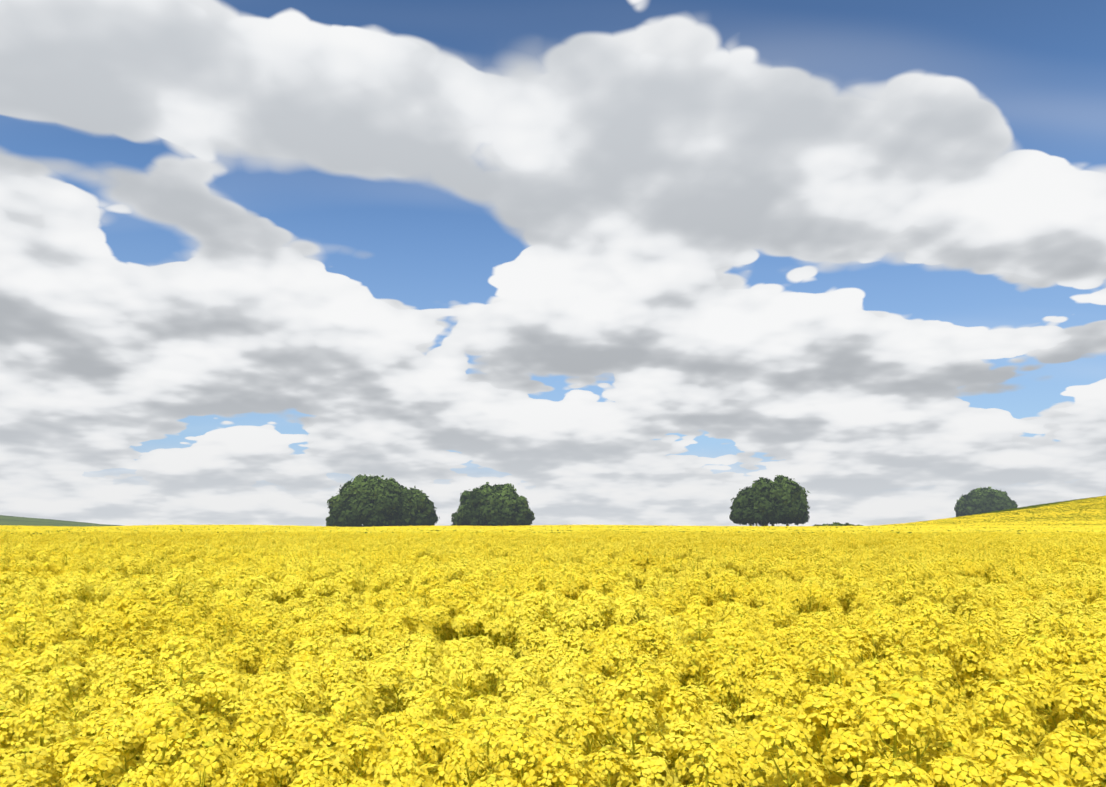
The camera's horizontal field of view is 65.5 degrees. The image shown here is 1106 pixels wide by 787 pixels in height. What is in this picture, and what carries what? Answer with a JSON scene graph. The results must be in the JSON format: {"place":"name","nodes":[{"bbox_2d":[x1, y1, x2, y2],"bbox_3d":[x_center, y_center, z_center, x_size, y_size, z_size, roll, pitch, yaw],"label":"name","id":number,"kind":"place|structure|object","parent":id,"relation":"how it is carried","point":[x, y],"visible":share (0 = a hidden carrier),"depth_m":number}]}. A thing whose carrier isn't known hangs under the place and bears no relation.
{"place":"outdoors","nodes":[
{"label":"outdoors","id":0,"kind":"place"},
{"bbox_2d":[0,501,1094,759],"bbox_3d":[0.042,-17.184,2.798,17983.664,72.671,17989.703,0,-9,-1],"label":"ground","id":1,"kind":"structure","parent":0,"point":[16,521],"depth_m":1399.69},
{"bbox_2d":[326,474,439,526],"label":"beech clump","id":2,"kind":"object","parent":1,"relation":"on","point":[359,500],"visible":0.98,"depth_m":334.14},
{"bbox_2d":[451,482,534,525],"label":"beech clump","id":3,"kind":"object","parent":1,"relation":"on","point":[486,504],"visible":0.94,"depth_m":344.82},
{"bbox_2d":[729,475,809,525],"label":"beech clump","id":4,"kind":"object","parent":1,"relation":"on","point":[763,501],"visible":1,"depth_m":317.97},
{"bbox_2d":[954,487,1017,516],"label":"beech clump","id":5,"kind":"object","parent":1,"relation":"on","point":[980,500],"visible":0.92,"depth_m":489.19},
{"bbox_2d":[0,0,1105,525],"label":"sky","id":6,"kind":"structure","parent":0,"point":[607,262]},
{"bbox_2d":[813,522,862,525],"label":"scrub row","id":7,"kind":"object","parent":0,"point":[838,524],"visible":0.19,"depth_m":281.10}
]}

